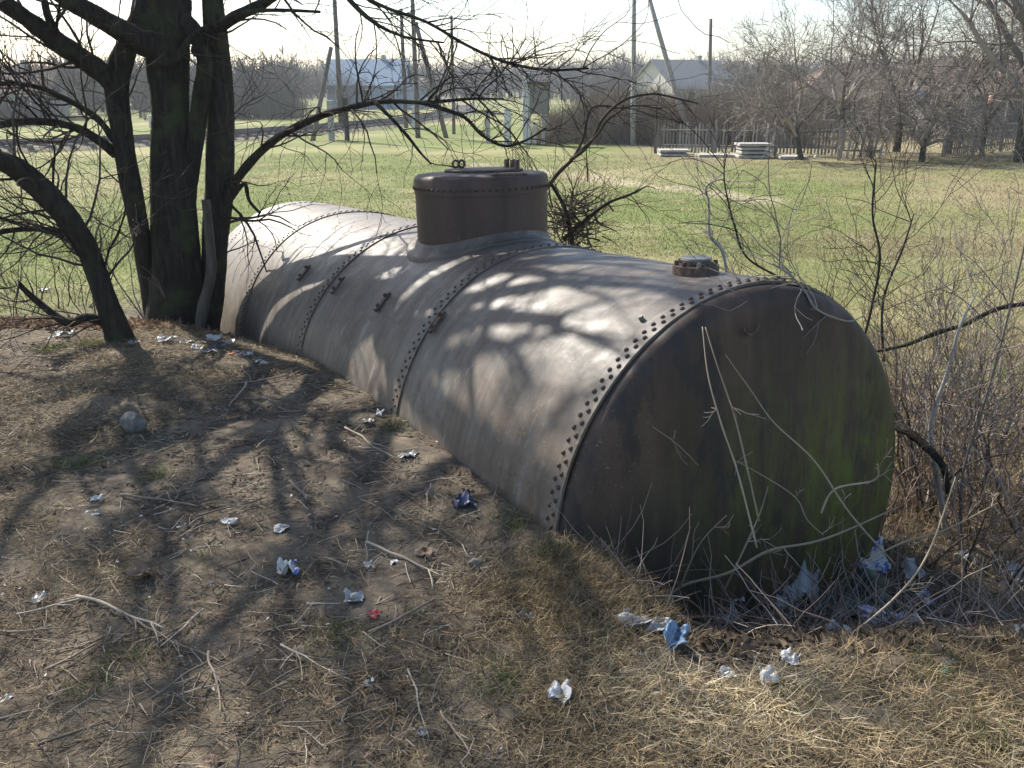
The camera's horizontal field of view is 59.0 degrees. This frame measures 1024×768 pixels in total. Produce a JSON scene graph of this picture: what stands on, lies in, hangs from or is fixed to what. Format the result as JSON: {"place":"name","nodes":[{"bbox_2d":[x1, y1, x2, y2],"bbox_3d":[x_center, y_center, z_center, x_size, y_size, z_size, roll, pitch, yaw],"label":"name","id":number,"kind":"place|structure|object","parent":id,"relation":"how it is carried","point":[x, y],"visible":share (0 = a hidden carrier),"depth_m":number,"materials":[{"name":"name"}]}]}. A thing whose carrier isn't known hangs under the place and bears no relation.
{"place":"outdoors","nodes":[
{"label":"outdoors","id":0,"kind":"place"},
{"bbox_2d":[0,0,1022,73],"label":"sky","id":1,"kind":"structure","parent":0,"point":[567,16],"materials":[{"name":"white"}]},
{"bbox_2d":[0,90,1023,767],"bbox_3d":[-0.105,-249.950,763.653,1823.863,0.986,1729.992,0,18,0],"label":"ground","id":2,"kind":"structure","parent":0,"point":[384,584],"depth_m":3.78,"materials":[{"name":"plant"}]},
{"bbox_2d":[0,144,59,314],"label":"dark bush","id":3,"kind":"object","parent":2,"relation":"on","point":[25,273],"visible":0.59,"depth_m":9.47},
{"bbox_2d":[0,60,71,118],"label":"tree","id":4,"kind":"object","parent":2,"relation":"on","point":[66,112],"depth_m":70.52,"materials":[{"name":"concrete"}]},
{"bbox_2d":[13,49,76,101],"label":"bare tree","id":5,"kind":"object","parent":2,"relation":"on","point":[57,87],"visible":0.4,"depth_m":70.01,"materials":[{"name":"brown plant"}]},
{"bbox_2d":[40,53,105,111],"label":"bare tree","id":6,"kind":"object","parent":2,"relation":"on","point":[89,98],"visible":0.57,"depth_m":70.11,"materials":[{"name":"brown plant"}]},
{"bbox_2d":[28,151,123,313],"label":"dark bush","id":7,"kind":"object","parent":2,"relation":"on","point":[68,282],"visible":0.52,"depth_m":9.09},
{"bbox_2d":[17,183,149,308],"bbox_3d":[-4.651,-1.639,9.951,1.582,1.614,1.058,0,18,0],"label":"dark bush","id":8,"kind":"object","parent":2,"relation":"on","point":[90,306],"visible":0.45,"depth_m":10.05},
{"bbox_2d":[0,0,225,376],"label":"leaning tree","id":9,"kind":"object","parent":2,"relation":"on","point":[55,204],"visible":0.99,"depth_m":5.89,"materials":[{"name":"brown plant"}]},
{"bbox_2d":[75,594,165,642],"bbox_3d":[-1.286,0.763,2.978,0.481,0.016,0.065,12,22,32],"label":"stick","id":10,"kind":"object","parent":2,"relation":"on","point":[104,603],"visible":1,"depth_m":2.98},
{"bbox_2d":[103,60,148,117],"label":"bare tree","id":11,"kind":"object","parent":2,"relation":"on","point":[137,96],"visible":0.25,"depth_m":74.10,"materials":[{"name":"brown plant"}]},
{"bbox_2d":[0,312,258,344],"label":"fallen leaves","id":12,"kind":"object","parent":2,"relation":"on","point":[147,324],"visible":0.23,"depth_m":6.64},
{"bbox_2d":[120,411,146,434],"bbox_3d":[-1.894,0.197,4.535,0.122,0.122,0.096,7,19,19],"label":"stone","id":13,"kind":"object","parent":2,"relation":"on","point":[132,421],"visible":0.93,"depth_m":4.50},
{"bbox_2d":[125,559,152,577],"bbox_3d":[-1.319,0.663,3.210,0.082,0.062,0.100,0,18,0],"label":"paper scrap","id":14,"kind":"object","parent":2,"relation":"on","point":[139,569],"visible":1,"depth_m":3.22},
{"bbox_2d":[0,78,326,126],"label":"hedge","id":15,"kind":"object","parent":2,"relation":"on","point":[263,109],"visible":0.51,"depth_m":70.03,"materials":[{"name":"brown plant"}]},
{"bbox_2d":[93,159,261,320],"bbox_3d":[-2.786,-1.081,7.282,1.244,1.450,1.076,13,22,34],"label":"dark bush","id":16,"kind":"object","parent":2,"relation":"on","point":[134,306],"visible":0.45,"depth_m":7.03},
{"bbox_2d":[195,199,216,329],"bbox_3d":[-2.333,-0.825,6.783,0.271,1.084,0.106,-17,25,-42],"label":"dead pole","id":17,"kind":"object","parent":2,"relation":"on","point":[203,306],"visible":0.86,"depth_m":6.79,"materials":[{"name":"grey wood"}]},
{"bbox_2d":[0,97,478,153],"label":"railway embankment","id":18,"kind":"structure","parent":2,"relation":"on","point":[137,145],"depth_m":43.65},
{"bbox_2d":[0,96,475,148],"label":"road","id":19,"kind":"structure","parent":18,"relation":"on","point":[145,138],"depth_m":46.44,"materials":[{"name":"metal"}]},
{"bbox_2d":[231,58,287,101],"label":"bare tree","id":20,"kind":"object","parent":2,"relation":"on","point":[241,78],"visible":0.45,"depth_m":81.94,"materials":[{"name":"brown plant"}]},
{"bbox_2d":[276,557,298,575],"bbox_3d":[-0.797,0.651,3.229,0.089,0.063,0.079,0,18,0],"label":"crumpled plastic wrapper","id":21,"kind":"object","parent":2,"relation":"on","point":[282,566],"visible":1,"depth_m":3.22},
{"bbox_2d":[297,61,342,98],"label":"bare tree","id":22,"kind":"object","parent":2,"relation":"on","point":[317,85],"visible":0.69,"depth_m":100.51,"materials":[{"name":"grey plant"}]},
{"bbox_2d":[310,0,349,140],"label":"utility pole","id":23,"kind":"object","parent":2,"relation":"on","point":[343,102],"visible":0.69,"depth_m":43.01,"materials":[{"name":"grey wood"}]},
{"bbox_2d":[328,57,369,103],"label":"bare tree","id":24,"kind":"object","parent":2,"relation":"on","point":[348,96],"visible":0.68,"depth_m":100.50,"materials":[{"name":"grey plant"}]},
{"bbox_2d":[0,0,727,330],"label":"old tree","id":25,"kind":"object","parent":2,"relation":"on","point":[169,253],"visible":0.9,"depth_m":6.45,"materials":[{"name":"brown plant"}]},
{"bbox_2d":[326,55,412,108],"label":"house","id":26,"kind":"structure","parent":2,"relation":"on","point":[390,72],"depth_m":101.82,"materials":[{"name":"concrete"}]},
{"bbox_2d":[391,8,410,127],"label":"utility pole","id":27,"kind":"object","parent":2,"relation":"on","point":[404,86],"visible":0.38,"depth_m":55.70,"materials":[{"name":"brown wood"}]},
{"bbox_2d":[365,540,441,587],"bbox_3d":[-0.390,0.643,3.303,0.074,0.018,0.424,-16,24,-40],"label":"stick","id":28,"kind":"object","parent":2,"relation":"on","point":[395,554],"visible":1,"depth_m":3.32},
{"bbox_2d":[410,0,448,137],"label":"utility pole","id":29,"kind":"object","parent":2,"relation":"on","point":[416,91],"visible":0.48,"depth_m":44.93,"materials":[{"name":"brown wood"}]},
{"bbox_2d":[452,489,476,509],"bbox_3d":[-0.201,0.466,3.711,0.094,0.062,0.134,-5,19,-16],"label":"crumpled dark plastic bag","id":30,"kind":"object","parent":2,"relation":"on","point":[462,500],"visible":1,"depth_m":3.69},
{"bbox_2d":[0,336,978,767],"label":"twigs","id":31,"kind":"object","parent":2,"relation":"on","point":[306,752],"visible":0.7,"depth_m":2.96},
{"bbox_2d":[0,35,1021,114],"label":"wood","id":32,"kind":"object","parent":2,"relation":"on","point":[289,74],"visible":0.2,"depth_m":146.22,"materials":[{"name":"plant"}]},
{"bbox_2d":[0,320,1023,767],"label":"dry straw","id":33,"kind":"object","parent":2,"relation":"on","point":[230,382],"visible":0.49,"depth_m":2.81,"materials":[{"name":"plant"}]},
{"bbox_2d":[0,235,1023,413],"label":"meadow grass","id":34,"kind":"structure","parent":2,"relation":"on","point":[46,294],"depth_m":12.84,"materials":[{"name":"plant"}]},
{"bbox_2d":[1,342,1022,748],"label":"rubbish crumbs","id":35,"kind":"object","parent":2,"relation":"on","point":[329,588],"visible":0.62,"depth_m":3.17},
{"bbox_2d":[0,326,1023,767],"bbox_3d":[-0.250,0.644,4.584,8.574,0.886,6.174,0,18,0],"label":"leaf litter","id":36,"kind":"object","parent":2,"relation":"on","point":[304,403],"visible":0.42,"depth_m":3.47,"materials":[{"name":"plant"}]},
{"bbox_2d":[0,157,1023,383],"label":"dead grass tussocks","id":37,"kind":"object","parent":2,"relation":"on","point":[829,233],"visible":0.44,"depth_m":17.12,"materials":[{"name":"plant"}]},
{"bbox_2d":[28,333,1023,767],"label":"green grass","id":38,"kind":"structure","parent":2,"relation":"on","point":[160,473],"depth_m":2.76,"materials":[{"name":"plant"}]},
{"bbox_2d":[523,70,551,144],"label":"electric cabinet","id":39,"kind":"object","parent":2,"relation":"on","point":[528,100],"visible":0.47,"depth_m":40.19,"materials":[{"name":"metal"}]},
{"bbox_2d":[220,159,894,625],"bbox_3d":[-0.477,-0.308,6.292,2.031,2.460,5.954,-11,19,-30],"label":"riveted tank","id":40,"kind":"object","parent":2,"relation":"on","point":[482,325],"visible":0.7,"depth_m":3.99,"materials":[{"name":"metal"}]},
{"bbox_2d":[665,114,864,353],"bbox_3d":[1.097,-0.545,3.655,0.912,1.046,0.873,0,18,0],"label":"sapling","id":41,"kind":"object","parent":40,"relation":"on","point":[788,272],"visible":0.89,"depth_m":3.75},
{"bbox_2d":[547,678,571,703],"bbox_3d":[0.135,0.876,2.570,0.071,0.048,0.085,0,18,0],"label":"paper scrap","id":42,"kind":"object","parent":2,"relation":"on","point":[552,689],"visible":0.94,"depth_m":2.56,"materials":[{"name":"white paper"}]},
{"bbox_2d":[385,507,790,701],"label":"dry grass","id":43,"kind":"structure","parent":2,"relation":"on","point":[588,566],"depth_m":3.06,"materials":[{"name":"plant"}]},
{"bbox_2d":[531,74,689,144],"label":"brown thicket","id":44,"kind":"object","parent":2,"relation":"on","point":[618,134],"visible":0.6,"depth_m":41.31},
{"bbox_2d":[523,56,720,253],"bbox_3d":[0.805,-1.698,7.511,1.863,1.927,1.548,5,19,16],"label":"thicket","id":45,"kind":"object","parent":2,"relation":"on","point":[568,216],"visible":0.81,"depth_m":7.41,"materials":[{"name":"plant"}]},
{"bbox_2d":[630,0,690,145],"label":"utility pole","id":46,"kind":"object","parent":2,"relation":"on","point":[664,53],"visible":0.59,"depth_m":39.35,"materials":[{"name":"concrete"}]},
{"bbox_2d":[663,619,689,650],"bbox_3d":[0.506,0.778,2.788,0.078,0.067,0.110,5,19,13],"label":"plastic wrapper","id":47,"kind":"object","parent":2,"relation":"on","point":[672,626],"visible":0.98,"depth_m":2.79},
{"bbox_2d":[635,88,798,277],"bbox_3d":[1.159,-0.914,5.015,1.278,1.383,0.687,12,22,32],"label":"sapling","id":48,"kind":"object","parent":2,"relation":"on","point":[737,237],"visible":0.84,"depth_m":5.03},
{"bbox_2d":[633,135,821,272],"bbox_3d":[1.363,-1.046,5.490,0.953,0.925,0.996,11,21,30],"label":"sapling","id":49,"kind":"object","parent":2,"relation":"on","point":[713,240],"visible":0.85,"depth_m":5.50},
{"bbox_2d":[701,327,757,547],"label":"dry stalk","id":50,"kind":"object","parent":2,"relation":"on","point":[734,461],"visible":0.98,"depth_m":3.37,"materials":[{"name":"plant"}]},
{"bbox_2d":[705,327,765,520],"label":"dry stalk","id":51,"kind":"object","parent":2,"relation":"on","point":[745,461],"visible":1,"depth_m":3.39,"materials":[{"name":"plant"}]},
{"bbox_2d":[654,120,839,154],"bbox_3d":[8.930,-9.361,34.743,6.913,1.525,0.110,6,19,17],"label":"picket fence","id":52,"kind":"object","parent":2,"relation":"on","point":[713,145],"visible":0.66,"depth_m":34.81,"materials":[{"name":"grey wood"}]},
{"bbox_2d":[734,142,772,158],"bbox_3d":[8.899,-8.621,33.430,1.229,0.552,0.900,0,18,0],"label":"board stack","id":53,"kind":"object","parent":2,"relation":"on","point":[755,149],"visible":0.85,"depth_m":33.07,"materials":[{"name":"concrete"}]},
{"bbox_2d":[704,38,822,141],"bbox_3d":[9.655,-11.155,35.281,3.786,4.385,3.816,-16,24,-40],"label":"bare tree","id":54,"kind":"object","parent":2,"relation":"on","point":[749,118],"visible":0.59,"depth_m":35.12,"materials":[{"name":"brown plant"}]},
{"bbox_2d":[759,665,782,688],"bbox_3d":[0.739,0.842,2.602,0.062,0.045,0.069,-3,19,-10],"label":"crumpled paper","id":55,"kind":"object","parent":2,"relation":"on","point":[774,676],"visible":1,"depth_m":2.59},
{"bbox_2d":[718,37,826,106],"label":"bare tree","id":56,"kind":"object","parent":2,"relation":"on","point":[751,49],"visible":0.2,"depth_m":46.73,"materials":[{"name":"brown plant"}]},
{"bbox_2d":[661,506,897,603],"bbox_3d":[0.967,0.724,3.524,1.248,0.350,0.154,-4,19,-11],"label":"dry stalk","id":57,"kind":"object","parent":2,"relation":"on","point":[754,558],"visible":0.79,"depth_m":3.52,"materials":[{"name":"plant"}]},
{"bbox_2d":[710,1,860,159],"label":"bare tree","id":58,"kind":"object","parent":2,"relation":"on","point":[794,131],"visible":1,"depth_m":31.14,"materials":[{"name":"brown plant"}]},
{"bbox_2d":[549,483,1023,676],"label":"tangled dead twigs","id":59,"kind":"object","parent":2,"relation":"on","point":[783,620],"visible":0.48,"depth_m":3.35,"materials":[{"name":"plant"}]},
{"bbox_2d":[862,484,998,562],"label":"dry stalk","id":60,"kind":"object","parent":59,"relation":"on","point":[927,535],"visible":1,"depth_m":3.34,"materials":[{"name":"plant"}]},
{"bbox_2d":[735,143,848,280],"bbox_3d":[3.039,-1.538,9.699,1.506,2.022,1.311,0,18,0],"label":"shrub","id":61,"kind":"object","parent":2,"relation":"on","point":[781,237],"visible":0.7,"depth_m":9.86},
{"bbox_2d":[568,536,1023,661],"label":"rotting leaves","id":62,"kind":"object","parent":2,"relation":"on","point":[736,644],"visible":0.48,"depth_m":2.90,"materials":[{"name":"brown plant"}]},
{"bbox_2d":[775,560,821,611],"bbox_3d":[1.286,0.919,4.074,0.220,0.189,0.201,3,19,9],"label":"plastic sheet","id":63,"kind":"object","parent":2,"relation":"on","point":[804,579],"visible":0.48,"depth_m":4.11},
{"bbox_2d":[614,77,1000,146],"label":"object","id":64,"kind":"object","parent":2,"relation":"on","point":[704,116],"visible":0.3,"depth_m":40.49,"materials":[{"name":"plant"}]},
{"bbox_2d":[726,356,894,564],"bbox_3d":[1.168,0.326,3.503,0.736,0.896,0.111,0,18,0],"label":"dry stalk","id":65,"kind":"object","parent":2,"relation":"on","point":[848,511],"visible":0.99,"depth_m":3.49,"materials":[{"name":"plant"}]},
{"bbox_2d":[691,0,955,148],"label":"bare tree","id":66,"kind":"object","parent":2,"relation":"on","point":[852,89],"visible":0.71,"depth_m":36.25,"materials":[{"name":"brown plant"}]},
{"bbox_2d":[639,371,1023,651],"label":"bank undergrowth","id":67,"kind":"object","parent":2,"relation":"on","point":[973,528],"visible":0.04,"depth_m":4.66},
{"bbox_2d":[782,168,919,307],"bbox_3d":[3.429,-1.382,9.642,1.677,1.762,1.517,0,18,0],"label":"shrub","id":68,"kind":"object","parent":2,"relation":"on","point":[843,254],"visible":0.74,"depth_m":9.59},
{"bbox_2d":[819,567,893,619],"bbox_3d":[1.528,0.932,3.970,0.360,0.228,0.203,0,18,0],"label":"plastic bag","id":69,"kind":"object","parent":2,"relation":"on","point":[872,575],"visible":0.34,"depth_m":3.99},
{"bbox_2d":[820,438,902,513],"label":"dry stalk","id":70,"kind":"object","parent":2,"relation":"on","point":[841,486],"visible":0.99,"depth_m":3.52,"materials":[{"name":"plant"}]},
{"bbox_2d":[836,120,887,159],"bbox_3d":[12.423,-8.543,32.114,1.590,1.600,0.110,5,19,16],"label":"picket fence","id":71,"kind":"object","parent":2,"relation":"on","point":[839,150],"visible":0.59,"depth_m":32.09,"materials":[{"name":"grey wood"}]},
{"bbox_2d":[750,12,993,158],"bbox_3d":[12.740,-10.690,33.099,7.988,5.717,7.548,7,19,19],"label":"bare tree","id":72,"kind":"object","parent":2,"relation":"on","point":[870,98],"visible":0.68,"depth_m":32.23,"materials":[{"name":"brown plant"}]},
{"bbox_2d":[859,536,890,573],"bbox_3d":[1.758,0.834,4.450,0.200,0.151,0.169,0,18,0],"label":"plastic sheet","id":73,"kind":"object","parent":2,"relation":"on","point":[883,563],"visible":0.52,"depth_m":4.43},
{"bbox_2d":[816,91,943,333],"bbox_3d":[2.076,-0.891,5.167,0.694,1.495,0.473,6,19,18],"label":"sapling","id":74,"kind":"object","parent":2,"relation":"on","point":[879,248],"visible":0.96,"depth_m":5.14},
{"bbox_2d":[852,477,955,632],"bbox_3d":[1.330,0.589,2.983,0.413,0.494,0.103,-9,20,-26],"label":"dry stalk","id":75,"kind":"object","parent":2,"relation":"on","point":[893,598],"visible":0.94,"depth_m":3.02,"materials":[{"name":"plant"}]},
{"bbox_2d":[790,179,1023,493],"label":"shrub","id":76,"kind":"object","parent":2,"relation":"on","point":[909,464],"visible":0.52,"depth_m":5.27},
{"bbox_2d":[876,302,1023,352],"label":"mossy limb","id":77,"kind":"object","parent":76,"relation":"attached to","point":[984,314],"visible":0.67,"depth_m":5.05,"materials":[{"name":"brown plant"}]},
{"bbox_2d":[800,0,1022,153],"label":"bare tree","id":78,"kind":"object","parent":2,"relation":"on","point":[983,57],"visible":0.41,"depth_m":34.90,"materials":[{"name":"brown plant"}]},
{"bbox_2d":[802,208,1023,521],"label":"shrub","id":79,"kind":"object","parent":2,"relation":"on","point":[985,469],"visible":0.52,"depth_m":5.05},
{"bbox_2d":[901,557,925,584],"bbox_3d":[1.919,0.898,4.348,0.114,0.103,0.098,-6,19,-18],"label":"plastic sheet","id":80,"kind":"object","parent":2,"relation":"on","point":[911,568],"visible":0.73,"depth_m":4.34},
{"bbox_2d":[816,0,1013,151],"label":"bare tree","id":81,"kind":"object","parent":2,"relation":"on","point":[921,50],"visible":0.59,"depth_m":34.52,"materials":[{"name":"brown plant"}]},
{"bbox_2d":[821,95,1011,361],"bbox_3d":[2.269,-0.841,5.130,0.960,1.518,1.018,7,19,20],"label":"sapling","id":82,"kind":"object","parent":2,"relation":"on","point":[895,265],"visible":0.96,"depth_m":5.20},
{"bbox_2d":[894,416,949,493],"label":"branch","id":83,"kind":"object","parent":2,"relation":"on","point":[916,438],"visible":0.69,"depth_m":4.57,"materials":[{"name":"brown plant"}]},
{"bbox_2d":[821,460,1023,617],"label":"shrub","id":84,"kind":"object","parent":2,"relation":"on","point":[898,554],"visible":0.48,"depth_m":3.98,"materials":[{"name":"plant"}]},
{"bbox_2d":[826,37,1023,166],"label":"bare tree","id":85,"kind":"object","parent":2,"relation":"on","point":[937,125],"visible":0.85,"depth_m":30.87,"materials":[{"name":"brown plant"}]},
{"bbox_2d":[828,195,1023,434],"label":"shrub","id":86,"kind":"object","parent":2,"relation":"on","point":[939,301],"visible":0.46,"depth_m":6.22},
{"bbox_2d":[829,148,1023,465],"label":"shrub","id":87,"kind":"object","parent":2,"relation":"on","point":[951,312],"visible":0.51,"depth_m":5.49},
{"bbox_2d":[843,222,1023,521],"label":"shrub","id":88,"kind":"object","parent":2,"relation":"on","point":[918,501],"visible":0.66,"depth_m":4.87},
{"bbox_2d":[846,268,1022,474],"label":"bramble","id":89,"kind":"object","parent":2,"relation":"on","point":[936,359],"visible":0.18,"depth_m":5.79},
{"bbox_2d":[848,232,1023,417],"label":"shrub","id":90,"kind":"object","parent":2,"relation":"on","point":[935,307],"visible":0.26,"depth_m":6.59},
{"bbox_2d":[867,246,1023,414],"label":"bramble","id":91,"kind":"object","parent":2,"relation":"on","point":[940,343],"visible":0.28,"depth_m":6.60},
{"bbox_2d":[876,0,1023,161],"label":"bare tree","id":92,"kind":"object","parent":2,"relation":"on","point":[1016,8],"visible":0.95,"depth_m":30.60,"materials":[{"name":"brown plant"}]},
{"bbox_2d":[876,0,1023,156],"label":"bare tree","id":93,"kind":"object","parent":2,"relation":"on","point":[989,111],"visible":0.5,"depth_m":32.95,"materials":[{"name":"brown plant"}]},
{"bbox_2d":[877,205,1022,537],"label":"sapling","id":94,"kind":"object","parent":2,"relation":"on","point":[931,424],"visible":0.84,"depth_m":4.53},
{"bbox_2d":[878,173,1023,478],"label":"shrub","id":95,"kind":"object","parent":2,"relation":"on","point":[948,307],"visible":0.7,"depth_m":5.43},
{"bbox_2d":[880,411,1023,574],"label":"shrub","id":96,"kind":"object","parent":2,"relation":"on","point":[955,543],"visible":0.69,"depth_m":4.38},
{"bbox_2d":[885,75,1023,533],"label":"sapling","id":97,"kind":"object","parent":2,"relation":"on","point":[983,407],"visible":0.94,"depth_m":4.39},
{"bbox_2d":[885,267,1023,532],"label":"shrub","id":98,"kind":"object","parent":2,"relation":"on","point":[1009,487],"visible":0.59,"depth_m":4.80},
{"bbox_2d":[887,302,1023,519],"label":"bramble","id":99,"kind":"object","parent":2,"relation":"on","point":[974,469],"visible":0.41,"depth_m":4.88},
{"bbox_2d":[891,269,1023,556],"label":"shrub","id":100,"kind":"object","parent":2,"relation":"on","point":[954,512],"visible":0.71,"depth_m":4.56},
{"bbox_2d":[891,323,1023,583],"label":"bramble","id":101,"kind":"object","parent":2,"relation":"on","point":[956,438],"visible":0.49,"depth_m":4.75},
{"bbox_2d":[895,271,1023,531],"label":"bramble","id":102,"kind":"object","parent":2,"relation":"on","point":[1002,466],"visible":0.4,"depth_m":4.99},
{"bbox_2d":[903,213,1023,454],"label":"shrub","id":103,"kind":"object","parent":2,"relation":"on","point":[1018,402],"visible":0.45,"depth_m":5.79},
{"bbox_2d":[916,437,1023,599],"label":"shrub","id":104,"kind":"object","parent":2,"relation":"on","point":[997,548],"visible":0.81,"depth_m":4.15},
{"bbox_2d":[927,0,1022,88],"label":"bare tree","id":105,"kind":"object","parent":2,"relation":"on","point":[986,39],"visible":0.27,"depth_m":33.10,"materials":[{"name":"brown plant"}]},
{"bbox_2d":[941,123,1016,156],"bbox_3d":[19.719,-9.821,36.407,9.355,1.342,0.110,-14,23,-36],"label":"picket fence","id":106,"kind":"object","parent":2,"relation":"on","point":[995,142],"visible":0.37,"depth_m":35.97,"materials":[{"name":"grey wood"}]},
{"bbox_2d":[0,153,1023,257],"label":"meadow grass","id":107,"kind":"structure","parent":0,"point":[625,213],"depth_m":21.74,"materials":[{"name":"plant"}]},
{"bbox_2d":[625,56,742,106],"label":"house","id":108,"kind":"structure","parent":0,"point":[654,68],"depth_m":97.26,"materials":[{"name":"grey stone"}]},
{"bbox_2d":[494,604,1023,767],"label":"dry grass","id":109,"kind":"structure","parent":0,"point":[937,724],"depth_m":2.48,"materials":[{"name":"plant"}]},
{"bbox_2d":[781,60,894,128],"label":"tree","id":110,"kind":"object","parent":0,"point":[834,112],"depth_m":55.06,"materials":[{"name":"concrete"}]},
{"bbox_2d":[763,320,1023,615],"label":"tall dry grass","id":111,"kind":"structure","parent":0,"point":[965,497],"depth_m":5.05,"materials":[{"name":"plant"}]},
{"bbox_2d":[894,59,1023,136],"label":"house","id":112,"kind":"structure","parent":0,"point":[1016,115],"depth_m":47.31,"materials":[{"name":"grey wood"}]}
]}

